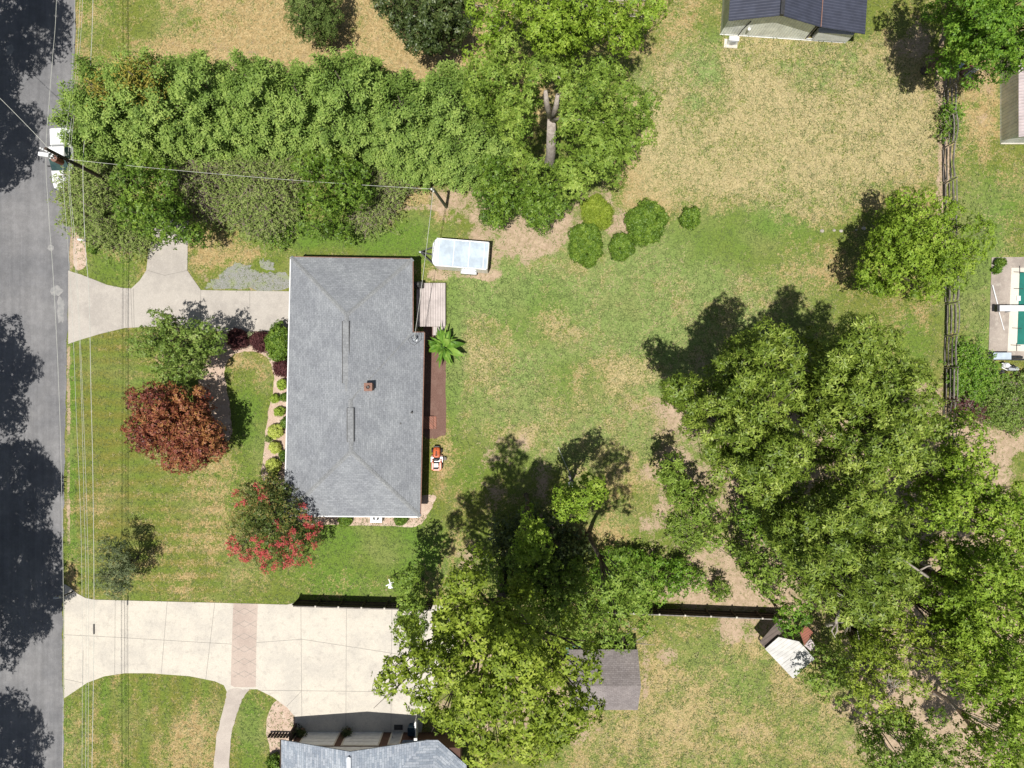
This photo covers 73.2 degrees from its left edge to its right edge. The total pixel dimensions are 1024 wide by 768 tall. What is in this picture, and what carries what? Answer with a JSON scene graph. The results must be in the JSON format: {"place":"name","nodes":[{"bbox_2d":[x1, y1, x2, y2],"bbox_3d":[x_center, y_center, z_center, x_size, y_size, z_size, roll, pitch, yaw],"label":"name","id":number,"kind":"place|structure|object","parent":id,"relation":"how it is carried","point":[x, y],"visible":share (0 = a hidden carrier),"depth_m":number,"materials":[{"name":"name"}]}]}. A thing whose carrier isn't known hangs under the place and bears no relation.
{"place":"outdoors","nodes":[
{"label":"outdoors","id":0,"kind":"place"},
{"bbox_2d":[0,0,75,767],"bbox_3d":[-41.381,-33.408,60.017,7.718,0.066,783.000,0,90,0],"label":"road","id":1,"kind":"structure","parent":0,"point":[32,427],"depth_m":59.98,"materials":[{"name":"grey asphalt"}]},
{"bbox_2d":[5,44,64,322],"bbox_3d":[-41.481,-17.395,59.982,1.180,0.004,24.637,-11,90,0],"label":"road patch","id":2,"kind":"object","parent":1,"relation":"on","point":[57,290],"visible":0.97,"depth_m":59.98,"materials":[{"name":"grey asphalt"}]},
{"bbox_2d":[47,128,77,190],"bbox_3d":[-38.474,-19.307,59.118,2.280,1.756,5.266,0,90,0],"label":"pickup truck","id":3,"kind":"object","parent":1,"relation":"on","point":[55,144],"visible":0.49,"depth_m":58.83,"materials":[{"name":"white metal"}]},
{"bbox_2d":[68,220,288,343],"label":"driveway","id":4,"kind":"structure","parent":0,"point":[165,281],"depth_m":59.95,"materials":[{"name":"beige concrete"}]},
{"bbox_2d":[214,688,249,767],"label":"path","id":5,"kind":"structure","parent":0,"point":[234,698],"depth_m":59.94,"materials":[{"name":"beige concrete"}]},
{"bbox_2d":[64,584,442,740],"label":"driveway","id":6,"kind":"structure","parent":0,"point":[311,668],"depth_m":59.95,"materials":[{"name":"beige concrete"}]},
{"bbox_2d":[60,0,1023,767],"bbox_3d":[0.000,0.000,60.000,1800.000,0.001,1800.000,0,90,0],"label":"ground","id":7,"kind":"structure","parent":0,"point":[466,210],"depth_m":60.00,"materials":[{"name":"green plant"}]},
{"bbox_2d":[38,147,121,187],"bbox_3d":[-34.510,-17.099,55.276,1.111,9.652,0.738,20,90,0],"label":"utility pole","id":8,"kind":"object","parent":7,"relation":"on","point":[57,158],"visible":0.99,"depth_m":52.10,"materials":[{"name":"brown wood"}]},
{"bbox_2d":[46,0,63,767],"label":"overhead wire","id":9,"kind":"object","parent":8,"relation":"attached to","point":[59,412],"visible":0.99,"depth_m":52.95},
{"bbox_2d":[83,8,93,752],"bbox_3d":[-33.841,-0.690,55.252,0.036,1.745,87.948,0,90,0],"label":"overhead wire","id":10,"kind":"object","parent":8,"relation":"attached to","point":[91,409],"visible":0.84,"depth_m":55.61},
{"bbox_2d":[47,142,129,251],"bbox_3d":[-35.889,-16.032,58.019,7.358,4.017,9.565,0,90,0],"label":"scrub bush","id":11,"kind":"object","parent":7,"relation":"on","point":[105,194],"visible":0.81,"depth_m":57.78,"materials":[{"name":"green plant"}]},
{"bbox_2d":[47,84,129,171],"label":"evergreen tree","id":12,"kind":"object","parent":7,"relation":"on","point":[81,135],"visible":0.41,"depth_m":55.11,"materials":[{"name":"green plant"}]},
{"bbox_2d":[56,51,162,165],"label":"evergreen tree","id":13,"kind":"object","parent":7,"relation":"on","point":[101,110],"visible":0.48,"depth_m":52.17,"materials":[{"name":"green plant"}]},
{"bbox_2d":[92,536,139,599],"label":"olive bush","id":14,"kind":"object","parent":7,"relation":"on","point":[120,574],"visible":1,"depth_m":56.23,"materials":[{"name":"green plant"}]},
{"bbox_2d":[75,202,160,265],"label":"scrub bush","id":15,"kind":"object","parent":7,"relation":"on","point":[132,239],"visible":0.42,"depth_m":58.92,"materials":[{"name":"green plant"}]},
{"bbox_2d":[91,123,144,169],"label":"evergreen tree","id":16,"kind":"object","parent":7,"relation":"on","point":[118,152],"visible":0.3,"depth_m":56.50,"materials":[{"name":"green plant"}]},
{"bbox_2d":[111,80,197,172],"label":"evergreen tree","id":17,"kind":"object","parent":7,"relation":"on","point":[160,151],"visible":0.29,"depth_m":55.51,"materials":[{"name":"green plant"}]},
{"bbox_2d":[101,43,212,170],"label":"evergreen tree","id":18,"kind":"object","parent":7,"relation":"on","point":[156,100],"visible":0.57,"depth_m":51.63,"materials":[{"name":"green plant"}]},
{"bbox_2d":[108,148,212,249],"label":"broadleaf tree","id":19,"kind":"object","parent":7,"relation":"on","point":[147,215],"visible":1,"depth_m":53.95,"materials":[{"name":"green plant"}]},
{"bbox_2d":[120,380,229,474],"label":"maple tree","id":20,"kind":"object","parent":7,"relation":"on","point":[191,430],"visible":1,"depth_m":54.78,"materials":[{"name":"red plant"}]},
{"bbox_2d":[124,306,227,384],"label":"broadleaf tree","id":21,"kind":"object","parent":7,"relation":"on","point":[191,358],"visible":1,"depth_m":54.56,"materials":[{"name":"green plant"}]},
{"bbox_2d":[153,80,237,169],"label":"evergreen tree","id":22,"kind":"object","parent":7,"relation":"on","point":[198,144],"visible":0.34,"depth_m":54.90,"materials":[{"name":"green plant"}]},
{"bbox_2d":[163,148,236,231],"bbox_3d":[-25.957,-16.607,58.060,6.486,3.938,7.880,-15,90,0],"label":"scrub bush","id":23,"kind":"object","parent":7,"relation":"on","point":[201,206],"visible":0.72,"depth_m":57.73,"materials":[{"name":"green plant"}]},
{"bbox_2d":[164,48,270,166],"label":"evergreen tree","id":24,"kind":"object","parent":7,"relation":"on","point":[184,84],"visible":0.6,"depth_m":51.98,"materials":[{"name":"green plant"}]},
{"bbox_2d":[198,331,286,486],"bbox_3d":[-22.574,2.029,60.011,9.446,0.038,13.924,0,90,0],"label":"mulch bed","id":25,"kind":"object","parent":7,"relation":"on","point":[215,381],"visible":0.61,"depth_m":59.99,"materials":[{"name":"beige soil"}]},
{"bbox_2d":[224,328,249,351],"bbox_3d":[-23.709,-3.844,59.290,2.309,1.511,2.127,0,90,0],"label":"barberry","id":26,"kind":"object","parent":25,"relation":"on","point":[237,339],"visible":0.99,"depth_m":58.96,"materials":[{"name":"purple plant"}]},
{"bbox_2d":[263,319,287,361],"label":"shrub","id":27,"kind":"object","parent":25,"relation":"on","point":[276,343],"visible":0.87,"depth_m":58.20,"materials":[{"name":"green plant"}]},
{"bbox_2d":[206,261,288,290],"bbox_3d":[-22.613,-9.375,60.012,8.353,0.036,2.624,0,90,0],"label":"gravel strip","id":28,"kind":"object","parent":7,"relation":"on","point":[237,277],"visible":0.85,"depth_m":59.99,"materials":[{"name":"grey gravel"}]},
{"bbox_2d":[213,97,287,166],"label":"evergreen tree","id":29,"kind":"object","parent":7,"relation":"on","point":[250,148],"visible":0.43,"depth_m":54.39,"materials":[{"name":"green plant"}]},
{"bbox_2d":[202,150,307,251],"bbox_3d":[-21.857,-16.390,57.809,9.419,4.439,10.325,0,90,0],"label":"scrub bush","id":30,"kind":"object","parent":7,"relation":"on","point":[256,207],"visible":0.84,"depth_m":57.61,"materials":[{"name":"green plant"}]},
{"bbox_2d":[217,46,311,164],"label":"evergreen tree","id":31,"kind":"object","parent":7,"relation":"on","point":[257,72],"visible":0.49,"depth_m":51.82,"materials":[{"name":"green plant"}]},
{"bbox_2d":[234,187,306,251],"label":"scrub bush","id":32,"kind":"object","parent":7,"relation":"on","point":[274,241],"visible":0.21,"depth_m":59.08,"materials":[{"name":"green plant"}]},
{"bbox_2d":[224,469,327,573],"bbox_3d":[-19.241,11.221,56.706,8.459,6.837,8.772,0,90,0],"label":"crape myrtle","id":33,"kind":"object","parent":7,"relation":"on","point":[285,519],"visible":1,"depth_m":55.25,"materials":[{"name":"red plant"}]},
{"bbox_2d":[266,701,295,754],"bbox_3d":[-20.006,31.250,60.010,2.817,0.040,7.531,0,90,0],"label":"mulch bed","id":34,"kind":"object","parent":7,"relation":"on","point":[286,714],"visible":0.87,"depth_m":59.99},
{"bbox_2d":[264,56,348,159],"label":"evergreen tree","id":35,"kind":"object","parent":7,"relation":"on","point":[295,75],"visible":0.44,"depth_m":52.28,"materials":[{"name":"green plant"}]},
{"bbox_2d":[283,0,345,48],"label":"cedar","id":36,"kind":"object","parent":7,"relation":"on","point":[321,18],"visible":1,"depth_m":55.35,"materials":[{"name":"green plant"}]},
{"bbox_2d":[295,216,356,246],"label":"bush","id":37,"kind":"object","parent":7,"relation":"on","point":[319,229],"visible":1,"depth_m":56.07,"materials":[{"name":"green plant"}]},
{"bbox_2d":[290,149,376,222],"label":"broadleaf tree","id":38,"kind":"object","parent":7,"relation":"on","point":[339,200],"visible":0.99,"depth_m":54.66,"materials":[{"name":"green plant"}]},
{"bbox_2d":[306,99,376,184],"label":"evergreen tree","id":39,"kind":"object","parent":7,"relation":"on","point":[323,139],"visible":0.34,"depth_m":54.50,"materials":[{"name":"green plant"}]},
{"bbox_2d":[300,40,406,171],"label":"evergreen tree","id":40,"kind":"object","parent":7,"relation":"on","point":[352,78],"visible":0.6,"depth_m":51.60,"materials":[{"name":"green plant"}]},
{"bbox_2d":[284,256,436,517],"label":"house","id":41,"kind":"structure","parent":7,"relation":"on","point":[357,422],"depth_m":56.45,"materials":[{"name":"grey"}]},
{"bbox_2d":[291,598,432,610],"bbox_3d":[-12.699,18.881,59.062,11.803,1.875,0.195,2,90,0],"label":"board fence","id":42,"kind":"object","parent":7,"relation":"on","point":[321,603],"visible":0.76,"depth_m":58.97,"materials":[{"name":"brown wood"}]},
{"bbox_2d":[297,495,435,527],"bbox_3d":[-12.682,11.054,60.011,12.241,0.039,2.860,0,90,0],"label":"mulch bed","id":43,"kind":"object","parent":7,"relation":"on","point":[426,504],"visible":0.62,"depth_m":59.99,"materials":[{"name":"beige soil"}]},
{"bbox_2d":[280,723,466,767],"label":"garage house","id":44,"kind":"structure","parent":7,"relation":"on","point":[369,750],"depth_m":56.96,"materials":[{"name":"grey"}]},
{"bbox_2d":[301,732,338,744],"bbox_3d":[-16.421,30.256,58.875,2.817,2.170,0.050,0,90,0],"label":"garage door","id":45,"kind":"structure","parent":44,"relation":"in","point":[314,738],"depth_m":58.82,"materials":[{"name":"white paint"}]},
{"bbox_2d":[343,732,381,744],"bbox_3d":[-12.746,30.256,58.875,2.948,2.170,0.050,0,90,0],"label":"garage door","id":46,"kind":"structure","parent":44,"relation":"in","point":[358,738],"depth_m":58.82,"materials":[{"name":"white paint"}]},
{"bbox_2d":[341,167,421,242],"bbox_3d":[-11.078,-15.779,58.260,8.185,3.539,7.483,0,90,0],"label":"scrub bush","id":47,"kind":"object","parent":7,"relation":"on","point":[389,195],"visible":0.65,"depth_m":58.23,"materials":[{"name":"green plant"}]},
{"bbox_2d":[363,66,450,188],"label":"evergreen tree","id":48,"kind":"object","parent":7,"relation":"on","point":[395,137],"visible":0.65,"depth_m":52.47,"materials":[{"name":"green plant"}]},
{"bbox_2d":[389,559,430,642],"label":"sapling","id":49,"kind":"object","parent":7,"relation":"on","point":[410,579],"visible":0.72,"depth_m":52.68,"materials":[{"name":"green plant"}]},
{"bbox_2d":[369,0,475,58],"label":"holly","id":50,"kind":"object","parent":7,"relation":"on","point":[430,22],"visible":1,"depth_m":53.52,"materials":[{"name":"green plant"}]},
{"bbox_2d":[402,117,459,194],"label":"evergreen tree","id":51,"kind":"object","parent":7,"relation":"on","point":[417,177],"visible":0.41,"depth_m":55.55,"materials":[{"name":"green plant"}]},
{"bbox_2d":[417,283,445,335],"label":"deck","id":52,"kind":"structure","parent":7,"relation":"on","point":[432,305],"depth_m":59.55,"materials":[{"name":"brown wood"}]},
{"bbox_2d":[423,327,446,438],"bbox_3d":[-6.732,-0.356,60.011,2.276,0.037,10.261,0,90,0],"label":"mulch bed","id":53,"kind":"object","parent":7,"relation":"on","point":[434,404],"visible":0.73,"depth_m":59.99,"materials":[{"name":"brown soil"}]},
{"bbox_2d":[426,324,465,367],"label":"banana plant","id":54,"kind":"object","parent":53,"relation":"on","point":[444,340],"visible":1,"depth_m":58.79,"materials":[{"name":"green plant"}]},
{"bbox_2d":[419,238,489,274],"bbox_3d":[-4.961,-10.850,58.857,6.165,2.286,2.938,0,90,0],"label":"cargo trailer","id":55,"kind":"object","parent":7,"relation":"on","point":[466,257],"visible":1,"depth_m":57.75,"materials":[{"name":"metal"}]},
{"bbox_2d":[412,55,510,184],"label":"evergreen tree","id":56,"kind":"object","parent":7,"relation":"on","point":[448,83],"visible":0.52,"depth_m":51.14,"materials":[{"name":"green plant"}]},
{"bbox_2d":[428,109,496,194],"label":"evergreen tree","id":57,"kind":"object","parent":7,"relation":"on","point":[454,167],"visible":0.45,"depth_m":55.02,"materials":[{"name":"green plant"}]},
{"bbox_2d":[456,109,519,186],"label":"evergreen tree","id":58,"kind":"object","parent":7,"relation":"on","point":[499,150],"visible":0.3,"depth_m":54.07,"materials":[{"name":"green plant"}]},
{"bbox_2d":[371,541,605,767],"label":"broadleaf tree","id":59,"kind":"object","parent":7,"relation":"on","point":[498,626],"visible":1,"depth_m":37.65,"materials":[{"name":"green plant"}]},
{"bbox_2d":[469,149,521,232],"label":"holly","id":60,"kind":"object","parent":7,"relation":"on","point":[495,202],"visible":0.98,"depth_m":54.19,"materials":[{"name":"green plant"}]},
{"bbox_2d":[509,493,557,565],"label":"broadleaf tree","id":61,"kind":"object","parent":7,"relation":"on","point":[536,532],"visible":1,"depth_m":48.31,"materials":[{"name":"green plant"}]},
{"bbox_2d":[483,497,596,599],"bbox_3d":[2.490,13.520,57.261,9.882,5.727,8.630,0,90,0],"label":"ivy thicket","id":62,"kind":"object","parent":7,"relation":"on","point":[563,548],"visible":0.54,"depth_m":56.22,"materials":[{"name":"green plant"}]},
{"bbox_2d":[512,156,579,235],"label":"holly","id":63,"kind":"object","parent":7,"relation":"on","point":[533,207],"visible":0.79,"depth_m":54.46,"materials":[{"name":"green plant"}]},
{"bbox_2d":[484,544,608,658],"bbox_3d":[2.629,17.170,55.894,10.815,8.489,8.650,20,90,0],"label":"ivy thicket","id":64,"kind":"object","parent":7,"relation":"on","point":[560,599],"visible":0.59,"depth_m":53.52,"materials":[{"name":"green plant"}]},
{"bbox_2d":[459,27,663,204],"bbox_3d":[3.747,-18.997,50.724,11.334,18.760,12.924,-37,90,0],"label":"broadleaf tree","id":65,"kind":"object","parent":7,"relation":"on","point":[597,150],"visible":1,"depth_m":44.91,"materials":[{"name":"green plant"}]},
{"bbox_2d":[462,0,673,84],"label":"broadleaf tree","id":66,"kind":"object","parent":7,"relation":"on","point":[562,15],"visible":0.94,"depth_m":46.29,"materials":[{"name":"green plant"}]},
{"bbox_2d":[548,471,609,523],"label":"broadleaf tree","id":67,"kind":"object","parent":7,"relation":"on","point":[568,498],"visible":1,"depth_m":48.74,"materials":[{"name":"green plant"}]},
{"bbox_2d":[567,221,603,269],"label":"shrub","id":68,"kind":"object","parent":7,"relation":"on","point":[585,239],"visible":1,"depth_m":58.38,"materials":[{"name":"green plant"}]},
{"bbox_2d":[578,193,613,231],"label":"shrub","id":69,"kind":"object","parent":7,"relation":"on","point":[594,207],"visible":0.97,"depth_m":58.81,"materials":[{"name":"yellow plant"}]},
{"bbox_2d":[569,642,640,709],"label":"garden shed","id":70,"kind":"structure","parent":7,"relation":"on","point":[619,688],"depth_m":56.93,"materials":[{"name":"grey"}]},
{"bbox_2d":[585,531,658,654],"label":"broadleaf tree","id":71,"kind":"object","parent":7,"relation":"on","point":[628,591],"visible":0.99,"depth_m":40.27,"materials":[{"name":"green plant"}]},
{"bbox_2d":[608,231,635,261],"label":"shrub","id":72,"kind":"object","parent":7,"relation":"on","point":[623,240],"visible":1,"depth_m":58.77,"materials":[{"name":"green plant"}]},
{"bbox_2d":[624,197,669,247],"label":"shrub","id":73,"kind":"object","parent":7,"relation":"on","point":[654,215],"visible":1,"depth_m":58.19,"materials":[{"name":"green plant"}]},
{"bbox_2d":[588,545,710,614],"bbox_3d":[11.505,16.402,58.181,10.706,3.859,6.046,0,90,0],"label":"shrub bank","id":74,"kind":"object","parent":7,"relation":"on","point":[659,561],"visible":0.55,"depth_m":57.63,"materials":[{"name":"green plant"}]},
{"bbox_2d":[579,604,786,619],"bbox_3d":[14.620,19.544,59.087,17.552,1.825,0.195,2,90,0],"label":"board fence","id":75,"kind":"object","parent":7,"relation":"on","point":[730,613],"visible":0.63,"depth_m":58.98,"materials":[{"name":"brown wood"}]},
{"bbox_2d":[656,507,710,560],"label":"scrub bush","id":76,"kind":"object","parent":7,"relation":"on","point":[678,529],"visible":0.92,"depth_m":59.23,"materials":[{"name":"green plant"}]},
{"bbox_2d":[678,205,700,230],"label":"shrub","id":77,"kind":"object","parent":7,"relation":"on","point":[688,218],"visible":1,"depth_m":59.03,"materials":[{"name":"green plant"}]},
{"bbox_2d":[651,450,734,535],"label":"understory tree","id":78,"kind":"object","parent":7,"relation":"on","point":[675,482],"visible":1,"depth_m":54.15,"materials":[{"name":"green plant"}]},
{"bbox_2d":[707,575,732,602],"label":"shrub","id":79,"kind":"object","parent":7,"relation":"on","point":[719,591],"visible":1,"depth_m":57.98,"materials":[{"name":"green plant"}]},
{"bbox_2d":[657,316,824,508],"bbox_3d":[17.336,2.473,50.987,10.720,18.259,12.742,-33,90,0],"label":"oak tree","id":80,"kind":"object","parent":7,"relation":"on","point":[745,416],"visible":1,"depth_m":45.20,"materials":[{"name":"green plant"}]},
{"bbox_2d":[694,523,793,617],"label":"understory tree","id":81,"kind":"object","parent":7,"relation":"on","point":[753,570],"visible":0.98,"depth_m":54.40,"materials":[{"name":"green plant"}]},
{"bbox_2d":[758,621,815,677],"bbox_3d":[23.593,21.920,58.730,3.865,2.540,4.765,-44,90,0],"label":"tin shelter","id":82,"kind":"object","parent":7,"relation":"on","point":[789,656],"visible":0.81,"depth_m":57.68,"materials":[{"name":"white metal"}]},
{"bbox_2d":[729,496,844,630],"bbox_3d":[22.565,14.539,56.668,3.781,6.891,14.217,-38,90,0],"label":"understory tree","id":83,"kind":"object","parent":7,"relation":"on","point":[744,525],"visible":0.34,"depth_m":55.56,"materials":[{"name":"green plant"}]},
{"bbox_2d":[761,592,814,639],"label":"understory tree","id":84,"kind":"object","parent":7,"relation":"on","point":[799,612],"visible":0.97,"depth_m":53.26,"materials":[{"name":"green plant"}]},
{"bbox_2d":[720,0,866,42],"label":"metal barn","id":85,"kind":"structure","parent":7,"relation":"on","point":[840,21],"depth_m":57.30,"materials":[{"name":"blue"}]},
{"bbox_2d":[794,638,854,708],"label":"understory tree","id":86,"kind":"object","parent":7,"relation":"on","point":[829,658],"visible":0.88,"depth_m":55.33,"materials":[{"name":"green plant"}]},
{"bbox_2d":[738,476,924,630],"bbox_3d":[22.597,11.301,50.774,10.969,18.688,10.272,0,90,0],"label":"oak tree","id":87,"kind":"object","parent":7,"relation":"on","point":[793,527],"visible":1,"depth_m":44.12,"materials":[{"name":"green plant"}]},
{"bbox_2d":[783,310,952,492],"bbox_3d":[24.322,0.814,51.017,10.475,18.228,12.313,-17,90,0],"label":"oak tree","id":88,"kind":"object","parent":7,"relation":"on","point":[843,375],"visible":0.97,"depth_m":44.46,"materials":[{"name":"green plant"}]},
{"bbox_2d":[802,484,935,630],"bbox_3d":[28.143,13.135,55.674,9.614,8.862,13.163,-32,90,0],"label":"understory tree","id":89,"kind":"object","parent":7,"relation":"on","point":[915,562],"visible":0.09,"depth_m":53.00,"materials":[{"name":"green plant"}]},
{"bbox_2d":[825,602,975,731],"bbox_3d":[27.462,20.230,53.138,8.355,13.950,9.669,37,90,0],"label":"broadleaf tree","id":90,"kind":"object","parent":7,"relation":"on","point":[875,643],"visible":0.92,"depth_m":49.18,"materials":[{"name":"green plant"}]},
{"bbox_2d":[848,692,962,767],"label":"broadleaf tree","id":91,"kind":"object","parent":7,"relation":"on","point":[912,754],"visible":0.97,"depth_m":50.27,"materials":[{"name":"green plant"}]},
{"bbox_2d":[851,183,996,306],"bbox_3d":[32.453,-10.473,55.378,9.322,9.531,10.129,25,90,0],"label":"broadleaf tree","id":92,"kind":"object","parent":7,"relation":"on","point":[932,258],"visible":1,"depth_m":53.02,"materials":[{"name":"green plant"}]},
{"bbox_2d":[888,574,996,664],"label":"understory tree","id":93,"kind":"object","parent":7,"relation":"on","point":[937,627],"visible":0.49,"depth_m":50.47,"materials":[{"name":"green plant"}]},
{"bbox_2d":[942,33,959,451],"bbox_3d":[37.561,-11.973,59.090,0.586,2.022,36.898,0,90,0],"label":"rail fence","id":94,"kind":"object","parent":7,"relation":"on","point":[945,194],"visible":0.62,"depth_m":58.98,"materials":[{"name":"brown wood"}]},
{"bbox_2d":[888,407,1023,546],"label":"broadleaf tree","id":95,"kind":"object","parent":7,"relation":"on","point":[932,488],"visible":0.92,"depth_m":48.37,"materials":[{"name":"green plant"}]},
{"bbox_2d":[904,532,1023,692],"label":"broadleaf tree","id":96,"kind":"object","parent":7,"relation":"on","point":[958,575],"visible":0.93,"depth_m":47.27,"materials":[{"name":"green plant"}]},
{"bbox_2d":[916,0,1023,92],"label":"broadleaf tree","id":97,"kind":"object","parent":7,"relation":"on","point":[965,42],"visible":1,"depth_m":50.20,"materials":[{"name":"green plant"}]},
{"bbox_2d":[946,390,993,430],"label":"scrub bush","id":98,"kind":"object","parent":7,"relation":"on","point":[966,405],"visible":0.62,"depth_m":58.81,"materials":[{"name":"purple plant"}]},
{"bbox_2d":[918,637,1023,724],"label":"broadleaf tree","id":99,"kind":"object","parent":7,"relation":"on","point":[975,686],"visible":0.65,"depth_m":49.63,"materials":[{"name":"green plant"}]},
{"bbox_2d":[937,335,1014,423],"bbox_3d":[39.978,-0.743,58.917,6.051,2.358,7.833,-16,90,0],"label":"scrub bush","id":100,"kind":"object","parent":7,"relation":"on","point":[974,373],"visible":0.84,"depth_m":58.87,"materials":[{"name":"green plant"}]},
{"bbox_2d":[932,686,1023,767],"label":"broadleaf tree","id":101,"kind":"object","parent":7,"relation":"on","point":[1007,729],"visible":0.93,"depth_m":50.37,"materials":[{"name":"green plant"}]},
{"bbox_2d":[975,367,1023,440],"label":"scrub bush","id":102,"kind":"object","parent":7,"relation":"on","point":[999,414],"visible":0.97,"depth_m":58.55,"materials":[{"name":"green plant"}]},
{"bbox_2d":[988,257,1023,359],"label":"pool deck","id":103,"kind":"structure","parent":7,"relation":"on","point":[1005,282],"depth_m":59.95,"materials":[{"name":"concrete"}]},
{"bbox_2d":[1014,266,1023,350],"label":"pool cover","id":104,"kind":"object","parent":103,"relation":"on","point":[1020,336],"visible":0.99,"depth_m":59.91,"materials":[{"name":"plastic"}]},
{"bbox_2d":[1000,37,1023,143],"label":"metal shed","id":105,"kind":"structure","parent":7,"relation":"on","point":[1012,111],"depth_m":58.62,"materials":[{"name":"white metal"}]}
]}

